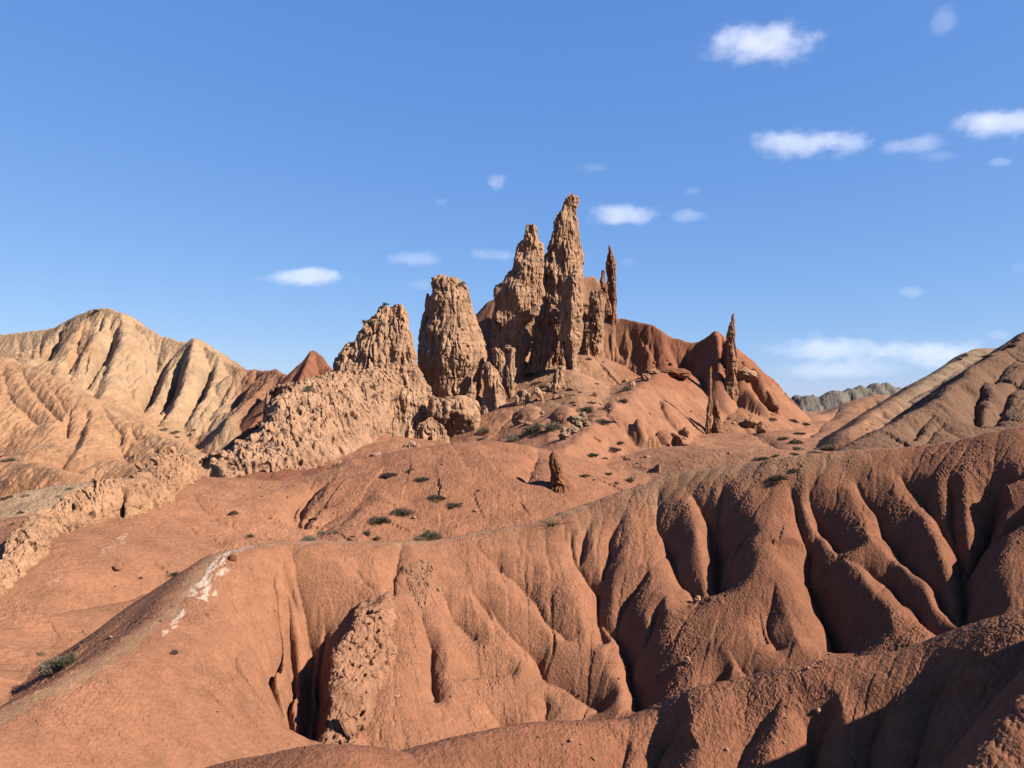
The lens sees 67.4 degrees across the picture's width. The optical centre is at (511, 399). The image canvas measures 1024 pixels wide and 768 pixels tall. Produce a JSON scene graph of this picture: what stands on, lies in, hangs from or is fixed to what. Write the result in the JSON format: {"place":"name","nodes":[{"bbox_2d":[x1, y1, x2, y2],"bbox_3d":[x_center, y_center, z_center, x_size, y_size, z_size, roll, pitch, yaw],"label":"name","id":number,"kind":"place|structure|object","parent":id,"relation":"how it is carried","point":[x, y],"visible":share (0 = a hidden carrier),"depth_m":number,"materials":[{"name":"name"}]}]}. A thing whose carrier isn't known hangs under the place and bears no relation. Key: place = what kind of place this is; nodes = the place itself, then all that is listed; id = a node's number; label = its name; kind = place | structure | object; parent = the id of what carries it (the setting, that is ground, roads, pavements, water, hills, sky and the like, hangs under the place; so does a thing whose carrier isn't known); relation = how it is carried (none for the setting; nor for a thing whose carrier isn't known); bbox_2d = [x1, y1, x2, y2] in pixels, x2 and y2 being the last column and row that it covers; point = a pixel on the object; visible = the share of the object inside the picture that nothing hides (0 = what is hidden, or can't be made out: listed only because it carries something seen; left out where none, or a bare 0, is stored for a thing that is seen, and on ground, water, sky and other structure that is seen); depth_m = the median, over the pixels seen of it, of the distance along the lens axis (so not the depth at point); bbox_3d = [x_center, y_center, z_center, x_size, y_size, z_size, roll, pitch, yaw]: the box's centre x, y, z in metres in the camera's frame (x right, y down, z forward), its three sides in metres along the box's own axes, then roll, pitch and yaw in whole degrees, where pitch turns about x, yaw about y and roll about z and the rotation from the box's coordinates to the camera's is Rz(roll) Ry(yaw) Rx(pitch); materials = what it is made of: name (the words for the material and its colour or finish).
{"place":"outdoors","nodes":[
{"label":"outdoors","id":0,"kind":"place"},
{"bbox_2d":[0,308,286,519],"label":"pale mountain","id":1,"kind":"structure","parent":0,"point":[87,397],"depth_m":98.63,"materials":[{"name":"beige stone"}]},
{"bbox_2d":[0,495,13,499],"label":"desert shrub","id":2,"kind":"object","parent":1,"relation":"on","point":[5,497],"visible":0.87,"depth_m":44.47,"materials":[{"name":"green plant"}]},
{"bbox_2d":[1,457,17,460],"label":"desert shrub","id":3,"kind":"object","parent":1,"relation":"on","point":[10,459],"visible":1,"depth_m":64.78,"materials":[{"name":"green plant"}]},
{"bbox_2d":[0,440,650,706],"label":"mound hill","id":4,"kind":"structure","parent":0,"point":[77,596],"depth_m":39.56,"materials":[{"name":"brown soil"}]},
{"bbox_2d":[37,650,47,656],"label":"grass tuft","id":5,"kind":"object","parent":4,"relation":"on","point":[40,652],"visible":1,"depth_m":23.41,"materials":[{"name":"plant"}]},
{"bbox_2d":[0,478,124,600],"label":"rock rib","id":6,"kind":"object","parent":4,"relation":"on","point":[28,541],"visible":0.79,"depth_m":31.43,"materials":[{"name":"stone"}]},
{"bbox_2d":[113,564,121,570],"bbox_3d":[-15.232,6.474,29.677,0.301,0.271,0.320,0,0,0],"label":"boulder","id":7,"kind":"object","parent":4,"relation":"on","point":[117,567],"visible":1,"depth_m":29.59,"materials":[{"name":"stone"}]},
{"bbox_2d":[114,445,210,518],"bbox_3d":[-18.208,4.598,39.831,3.025,4.193,11.465,0,0,-8],"label":"rock rib","id":8,"kind":"object","parent":4,"relation":"on","point":[158,481],"visible":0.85,"depth_m":37.75,"materials":[{"name":"stone"}]},
{"bbox_2d":[301,538,315,540],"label":"desert shrub","id":9,"kind":"object","parent":4,"relation":"on","point":[307,539],"visible":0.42,"depth_m":37.63,"materials":[{"name":"green plant"}]},
{"bbox_2d":[362,529,370,535],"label":"grass tuft","id":10,"kind":"object","parent":4,"relation":"on","point":[367,533],"visible":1,"depth_m":38.32,"materials":[{"name":"plant"}]},
{"bbox_2d":[366,516,393,523],"bbox_3d":[-6.963,6.209,39.865,1.377,0.406,1.369,0,0,24],"label":"desert shrub","id":11,"kind":"object","parent":4,"relation":"on","point":[380,520],"visible":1,"depth_m":39.78,"materials":[{"name":"green plant"}]},
{"bbox_2d":[379,473,395,476],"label":"desert shrub","id":12,"kind":"object","parent":4,"relation":"on","point":[388,475],"visible":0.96,"depth_m":46.31,"materials":[{"name":"green plant"}]},
{"bbox_2d":[381,472,397,476],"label":"desert shrub","id":13,"kind":"object","parent":4,"relation":"on","point":[396,474],"visible":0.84,"depth_m":46.41,"materials":[{"name":"green plant"}]},
{"bbox_2d":[390,507,415,515],"bbox_3d":[-5.942,5.985,41.284,1.414,0.420,1.422,0,0,13],"label":"desert shrub","id":14,"kind":"object","parent":4,"relation":"on","point":[402,512],"visible":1,"depth_m":41.12,"materials":[{"name":"green plant"}]},
{"bbox_2d":[415,477,429,480],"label":"desert shrub","id":15,"kind":"object","parent":4,"relation":"on","point":[422,479],"visible":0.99,"depth_m":45.47,"materials":[{"name":"green plant"}]},
{"bbox_2d":[422,528,441,540],"bbox_3d":[-4.170,6.818,39.005,1.237,0.630,1.374,0,0,-10],"label":"desert shrub","id":16,"kind":"object","parent":4,"relation":"on","point":[430,535],"visible":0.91,"depth_m":38.83,"materials":[{"name":"green plant"}]},
{"bbox_2d":[427,494,446,499],"bbox_3d":[-4.143,5.455,43.294,1.270,0.377,1.277,0,0,-43],"label":"desert shrub","id":17,"kind":"object","parent":4,"relation":"on","point":[435,496],"visible":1,"depth_m":43.15,"materials":[{"name":"green plant"}]},
{"bbox_2d":[447,503,461,507],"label":"desert shrub","id":18,"kind":"object","parent":4,"relation":"on","point":[452,505],"visible":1,"depth_m":42.28,"materials":[{"name":"green plant"}]},
{"bbox_2d":[549,451,570,493],"bbox_3d":[2.973,5.802,45.994,1.881,5.520,1.695,0,0,0],"label":"rock stump","id":19,"kind":"object","parent":4,"relation":"on","point":[559,482],"visible":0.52,"depth_m":45.74,"materials":[{"name":"stone"}]},
{"bbox_2d":[625,476,633,481],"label":"grass tuft","id":20,"kind":"object","parent":4,"relation":"on","point":[630,478],"visible":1,"depth_m":51.80,"materials":[{"name":"plant"}]},
{"bbox_2d":[0,426,1023,767],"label":"gullied hill","id":21,"kind":"structure","parent":0,"point":[844,554],"depth_m":23.13,"materials":[{"name":"red soil"}]},
{"bbox_2d":[36,654,62,675],"bbox_3d":[-12.299,7.079,20.615,0.874,0.499,0.971,0,0,37],"label":"desert shrub","id":22,"kind":"object","parent":21,"relation":"on","point":[50,663],"visible":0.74,"depth_m":20.48,"materials":[{"name":"grey plant"}]},
{"bbox_2d":[57,650,77,666],"bbox_3d":[-11.807,6.875,20.491,0.607,0.365,0.674,0,0,-11],"label":"desert shrub","id":23,"kind":"object","parent":21,"relation":"on","point":[66,659],"visible":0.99,"depth_m":20.40,"materials":[{"name":"green plant"}]},
{"bbox_2d":[167,571,178,576],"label":"desert shrub","id":24,"kind":"object","parent":21,"relation":"on","point":[173,574],"visible":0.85,"depth_m":23.01,"materials":[{"name":"green plant"}]},
{"bbox_2d":[228,554,236,560],"bbox_3d":[-8.392,4.746,23.032,0.252,0.234,0.253,0,0,0],"label":"boulder","id":25,"kind":"object","parent":21,"relation":"on","point":[232,557],"visible":1,"depth_m":22.96,"materials":[{"name":"stone"}]},
{"bbox_2d":[319,588,397,744],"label":"conglomerate crag","id":26,"kind":"structure","parent":21,"relation":"on","point":[364,653],"depth_m":21.53,"materials":[{"name":"stone"}]},
{"bbox_2d":[402,559,433,611],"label":"conglomerate crag","id":27,"kind":"structure","parent":21,"relation":"on","point":[416,587],"depth_m":25.19,"materials":[{"name":"stone"}]},
{"bbox_2d":[537,517,567,524],"bbox_3d":[1.590,4.473,28.223,1.411,0.317,0.741,0,0,0],"label":"dry twig","id":28,"kind":"object","parent":21,"relation":"on","point":[555,523],"visible":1,"depth_m":28.21,"materials":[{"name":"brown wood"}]},
{"bbox_2d":[684,656,689,663],"bbox_3d":[5.062,7.538,22.211,0.162,0.274,0.166,0,0,0],"label":"boulder","id":29,"kind":"object","parent":21,"relation":"on","point":[687,660],"visible":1,"depth_m":22.16,"materials":[{"name":"stone"}]},
{"bbox_2d":[694,596,700,601],"bbox_3d":[5.864,6.280,24.297,0.211,0.198,0.194,0,0,16],"label":"boulder","id":30,"kind":"object","parent":21,"relation":"on","point":[697,598],"visible":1,"depth_m":24.23,"materials":[{"name":"stone"}]},
{"bbox_2d":[767,474,789,479],"bbox_3d":[9.309,2.700,26.778,0.626,0.194,0.802,0,0,-24],"label":"desert shrub","id":31,"kind":"object","parent":21,"relation":"on","point":[778,477],"visible":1,"depth_m":26.69,"materials":[{"name":"green plant"}]},
{"bbox_2d":[0,0,1023,397],"label":"sky","id":32,"kind":"structure","parent":0,"point":[250,180],"materials":[{"name":"blue"}]},
{"bbox_2d":[222,276,816,480],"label":"castle hill","id":33,"kind":"structure","parent":0,"point":[628,347],"depth_m":84.40,"materials":[{"name":"brown soil"}]},
{"bbox_2d":[199,366,431,477],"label":"rock wall","id":34,"kind":"structure","parent":33,"relation":"on","point":[333,416],"depth_m":66.26,"materials":[{"name":"stone"}]},
{"bbox_2d":[301,385,314,391],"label":"desert shrub","id":35,"kind":"object","parent":34,"relation":"on","point":[307,388],"visible":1,"depth_m":67.92,"materials":[{"name":"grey plant"}]},
{"bbox_2d":[332,460,341,466],"bbox_3d":[-13.522,6.902,59.873,2.029,4.396,1.562,0,0,0],"label":"rock block","id":36,"kind":"object","parent":33,"relation":"on","point":[336,462],"visible":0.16,"depth_m":59.72,"materials":[{"name":"stone"}]},
{"bbox_2d":[365,452,380,457],"bbox_3d":[-11.634,6.634,63.273,2.796,4.690,1.949,0,0,0],"label":"rock block","id":37,"kind":"object","parent":33,"relation":"on","point":[373,454],"visible":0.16,"depth_m":63.21,"materials":[{"name":"stone"}]},
{"bbox_2d":[333,304,427,437],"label":"rock tower","id":38,"kind":"structure","parent":33,"relation":"on","point":[389,345],"depth_m":79.33,"materials":[{"name":"stone"}]},
{"bbox_2d":[403,440,419,447],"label":"rock block","id":39,"kind":"object","parent":33,"relation":"on","point":[411,444],"visible":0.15,"depth_m":67.65,"materials":[{"name":"stone"}]},
{"bbox_2d":[414,417,449,442],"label":"rock block","id":40,"kind":"object","parent":33,"relation":"on","point":[430,428],"visible":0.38,"depth_m":75.44,"materials":[{"name":"stone"}]},
{"bbox_2d":[417,274,486,399],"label":"rock tower","id":41,"kind":"structure","parent":33,"relation":"on","point":[452,354],"depth_m":88.86,"materials":[{"name":"stone"}]},
{"bbox_2d":[417,293,428,383],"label":"rock horn","id":42,"kind":"object","parent":41,"relation":"on","point":[425,319],"visible":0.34,"depth_m":90.81,"materials":[{"name":"stone"}]},
{"bbox_2d":[427,395,480,436],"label":"rock block","id":43,"kind":"object","parent":33,"relation":"on","point":[456,415],"visible":0.61,"depth_m":77.94,"materials":[{"name":"stone"}]},
{"bbox_2d":[476,427,489,432],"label":"desert shrub","id":44,"kind":"object","parent":33,"relation":"on","point":[483,430],"visible":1,"depth_m":76.25,"materials":[{"name":"green plant"}]},
{"bbox_2d":[480,362,506,413],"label":"rock tower","id":45,"kind":"structure","parent":33,"relation":"on","point":[494,397],"depth_m":83.46,"materials":[{"name":"stone"}]},
{"bbox_2d":[491,347,505,393],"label":"rock block","id":46,"kind":"object","parent":33,"relation":"on","point":[498,357],"visible":0.55,"depth_m":88.58,"materials":[{"name":"stone"}]},
{"bbox_2d":[501,345,516,398],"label":"rock tower","id":47,"kind":"structure","parent":33,"relation":"on","point":[508,372],"depth_m":86.16,"materials":[{"name":"stone"}]},
{"bbox_2d":[503,434,523,440],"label":"desert shrub","id":48,"kind":"object","parent":33,"relation":"on","point":[513,437],"visible":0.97,"depth_m":70.00,"materials":[{"name":"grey plant"}]},
{"bbox_2d":[490,224,545,372],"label":"rock tower","id":49,"kind":"structure","parent":33,"relation":"on","point":[519,293],"depth_m":95.56,"materials":[{"name":"stone"}]},
{"bbox_2d":[515,389,529,405],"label":"rock block","id":50,"kind":"object","parent":33,"relation":"on","point":[522,396],"visible":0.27,"depth_m":81.55,"materials":[{"name":"stone"}]},
{"bbox_2d":[523,421,532,425],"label":"stone","id":51,"kind":"object","parent":33,"relation":"on","point":[526,423],"visible":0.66,"depth_m":73.85,"materials":[{"name":"stone"}]},
{"bbox_2d":[521,372,538,375],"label":"desert shrub","id":52,"kind":"object","parent":33,"relation":"on","point":[528,374],"visible":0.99,"depth_m":93.67,"materials":[{"name":"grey plant"}]},
{"bbox_2d":[523,423,542,433],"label":"desert shrub","id":53,"kind":"object","parent":33,"relation":"on","point":[533,428],"visible":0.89,"depth_m":70.15,"materials":[{"name":"green plant"}]},
{"bbox_2d":[534,387,543,400],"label":"rock slab","id":54,"kind":"object","parent":33,"relation":"on","point":[537,392],"visible":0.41,"depth_m":80.84,"materials":[{"name":"stone"}]},
{"bbox_2d":[527,308,560,373],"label":"rock wall","id":55,"kind":"structure","parent":33,"relation":"on","point":[545,345],"depth_m":94.71,"materials":[{"name":"stone"}]},
{"bbox_2d":[541,420,564,429],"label":"desert shrub","id":56,"kind":"object","parent":33,"relation":"on","point":[552,426],"visible":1,"depth_m":68.90,"materials":[{"name":"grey plant"}]},
{"bbox_2d":[546,365,565,391],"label":"rock tower","id":57,"kind":"structure","parent":33,"relation":"on","point":[557,383],"depth_m":82.69,"materials":[{"name":"stone"}]},
{"bbox_2d":[559,330,565,369],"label":"rock spike","id":58,"kind":"object","parent":33,"relation":"on","point":[561,357],"visible":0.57,"depth_m":90.86,"materials":[{"name":"stone"}]},
{"bbox_2d":[542,193,583,351],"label":"rock tower","id":59,"kind":"structure","parent":33,"relation":"on","point":[563,255],"depth_m":100.61,"materials":[{"name":"stone"}]},
{"bbox_2d":[559,431,571,439],"bbox_3d":[4.464,3.034,64.512,1.041,0.854,1.143,0,0,40],"label":"boulder","id":60,"kind":"object","parent":33,"relation":"on","point":[564,435],"visible":0.96,"depth_m":64.14,"materials":[{"name":"stone"}]},
{"bbox_2d":[558,270,583,372],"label":"rock column","id":61,"kind":"object","parent":33,"relation":"on","point":[571,316],"visible":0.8,"depth_m":90.77,"materials":[{"name":"stone"}]},
{"bbox_2d":[566,426,579,434],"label":"boulder","id":62,"kind":"object","parent":33,"relation":"on","point":[573,429],"visible":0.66,"depth_m":66.84,"materials":[{"name":"stone"}]},
{"bbox_2d":[568,415,580,423],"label":"boulder","id":63,"kind":"object","parent":33,"relation":"on","point":[573,419],"visible":0.83,"depth_m":70.56,"materials":[{"name":"stone"}]},
{"bbox_2d":[575,421,583,427],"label":"boulder","id":64,"kind":"object","parent":33,"relation":"on","point":[578,424],"visible":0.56,"depth_m":68.21,"materials":[{"name":"stone"}]},
{"bbox_2d":[578,412,587,421],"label":"boulder","id":65,"kind":"object","parent":33,"relation":"on","point":[583,416],"visible":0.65,"depth_m":71.40,"materials":[{"name":"stone"}]},
{"bbox_2d":[576,406,594,412],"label":"desert shrub","id":66,"kind":"object","parent":33,"relation":"on","point":[586,409],"visible":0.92,"depth_m":74.63,"materials":[{"name":"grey plant"}]},
{"bbox_2d":[583,421,589,426],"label":"boulder","id":67,"kind":"object","parent":33,"relation":"on","point":[586,423],"visible":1,"depth_m":68.14,"materials":[{"name":"stone"}]},
{"bbox_2d":[579,289,605,356],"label":"stepped rock","id":68,"kind":"object","parent":33,"relation":"on","point":[593,333],"visible":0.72,"depth_m":97.48,"materials":[{"name":"stone"}]},
{"bbox_2d":[587,453,598,456],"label":"desert shrub","id":69,"kind":"object","parent":33,"relation":"on","point":[591,455],"visible":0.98,"depth_m":61.81,"materials":[{"name":"green plant"}]},
{"bbox_2d":[594,419,614,423],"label":"desert shrub","id":70,"kind":"object","parent":33,"relation":"on","point":[603,421],"visible":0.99,"depth_m":69.39,"materials":[{"name":"green plant"}]},
{"bbox_2d":[600,270,611,315],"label":"rock spire","id":71,"kind":"object","parent":33,"relation":"on","point":[608,307],"visible":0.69,"depth_m":102.66,"materials":[{"name":"stone"}]},
{"bbox_2d":[605,245,617,326],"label":"rock spire","id":72,"kind":"object","parent":33,"relation":"on","point":[610,263],"visible":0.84,"depth_m":103.56,"materials":[{"name":"stone"}]},
{"bbox_2d":[609,446,620,450],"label":"desert shrub","id":73,"kind":"object","parent":33,"relation":"on","point":[615,449],"visible":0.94,"depth_m":65.52,"materials":[{"name":"green plant"}]},
{"bbox_2d":[618,398,628,402],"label":"desert shrub","id":74,"kind":"object","parent":33,"relation":"on","point":[624,400],"visible":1,"depth_m":76.54,"materials":[{"name":"green plant"}]},
{"bbox_2d":[629,381,634,386],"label":"boulder","id":75,"kind":"object","parent":33,"relation":"on","point":[631,383],"visible":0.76,"depth_m":83.38,"materials":[{"name":"stone"}]},
{"bbox_2d":[641,373,650,380],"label":"boulder","id":76,"kind":"object","parent":33,"relation":"on","point":[645,377],"visible":1,"depth_m":84.19,"materials":[{"name":"stone"}]},
{"bbox_2d":[642,368,659,374],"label":"boulder","id":77,"kind":"object","parent":33,"relation":"on","point":[651,371],"visible":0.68,"depth_m":87.19,"materials":[{"name":"stone"}]},
{"bbox_2d":[661,368,690,379],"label":"boulder","id":78,"kind":"object","parent":33,"relation":"on","point":[681,373],"visible":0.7,"depth_m":88.20,"materials":[{"name":"stone"}]},
{"bbox_2d":[711,399,723,432],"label":"rock spike","id":79,"kind":"object","parent":33,"relation":"on","point":[717,425],"visible":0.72,"depth_m":80.51,"materials":[{"name":"stone"}]},
{"bbox_2d":[720,340,737,368],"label":"rock fin","id":80,"kind":"object","parent":33,"relation":"on","point":[723,355],"visible":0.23,"depth_m":91.13,"materials":[{"name":"stone"}]},
{"bbox_2d":[724,314,738,401],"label":"rock spire","id":81,"kind":"object","parent":33,"relation":"on","point":[731,385],"visible":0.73,"depth_m":87.88,"materials":[{"name":"stone"}]},
{"bbox_2d":[737,368,756,380],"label":"boulder","id":82,"kind":"object","parent":33,"relation":"on","point":[747,374],"visible":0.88,"depth_m":88.55,"materials":[{"name":"stone"}]},
{"bbox_2d":[743,417,759,427],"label":"boulder","id":83,"kind":"object","parent":33,"relation":"on","point":[751,422],"visible":0.88,"depth_m":82.53,"materials":[{"name":"stone"}]},
{"bbox_2d":[769,401,779,410],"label":"rock dome","id":84,"kind":"object","parent":33,"relation":"on","point":[774,405],"visible":1,"depth_m":88.87,"materials":[{"name":"stone"}]},
{"bbox_2d":[205,609,1023,767],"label":"hill","id":85,"kind":"structure","parent":0,"point":[930,686],"depth_m":9.45,"materials":[{"name":"red soil"}]},
{"bbox_2d":[622,411,852,480],"bbox_3d":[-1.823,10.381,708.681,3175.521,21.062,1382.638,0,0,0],"label":"valley ground","id":86,"kind":"structure","parent":0,"point":[678,457],"depth_m":63.64,"materials":[{"name":"brown soil"}]},
{"bbox_2d":[705,366,712,433],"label":"rock spire","id":87,"kind":"object","parent":86,"relation":"on","point":[708,418],"visible":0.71,"depth_m":79.89,"materials":[{"name":"stone"}]},
{"bbox_2d":[756,421,768,433],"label":"boulder","id":88,"kind":"object","parent":86,"relation":"on","point":[762,427],"visible":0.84,"depth_m":78.79,"materials":[{"name":"stone"}]},
{"bbox_2d":[753,456,771,459],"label":"desert shrub","id":89,"kind":"object","parent":86,"relation":"on","point":[762,458],"visible":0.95,"depth_m":56.78,"materials":[{"name":"green plant"}]},
{"bbox_2d":[789,438,803,443],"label":"desert shrub","id":90,"kind":"object","parent":86,"relation":"on","point":[793,441],"visible":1,"depth_m":70.55,"materials":[{"name":"green plant"}]},
{"bbox_2d":[792,446,805,450],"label":"desert shrub","id":91,"kind":"object","parent":86,"relation":"on","point":[795,448],"visible":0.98,"depth_m":59.66,"materials":[{"name":"green plant"}]},
{"bbox_2d":[808,450,823,453],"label":"desert shrub","id":92,"kind":"object","parent":86,"relation":"on","point":[814,451],"visible":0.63,"depth_m":58.33,"materials":[{"name":"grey plant"}]},
{"bbox_2d":[816,446,834,449],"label":"desert shrub","id":93,"kind":"object","parent":86,"relation":"on","point":[826,448],"visible":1,"depth_m":62.47,"materials":[{"name":"green plant"}]},
{"bbox_2d":[791,382,902,410],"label":"mountain","id":94,"kind":"structure","parent":0,"point":[828,400],"depth_m":495.48,"materials":[{"name":"grey stone"}]},
{"bbox_2d":[815,348,996,451],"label":"valley hill","id":95,"kind":"structure","parent":0,"point":[870,413],"depth_m":73.87,"materials":[{"name":"brown soil"}]},
{"bbox_2d":[835,332,1023,450],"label":"dark hill","id":96,"kind":"structure","parent":0,"point":[983,395],"depth_m":38.52,"materials":[{"name":"red soil"}]},
{"bbox_2d":[1005,344,1016,347],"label":"desert shrub","id":97,"kind":"object","parent":96,"relation":"on","point":[1010,346],"visible":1,"depth_m":47.11,"materials":[{"name":"green plant"}]}
]}

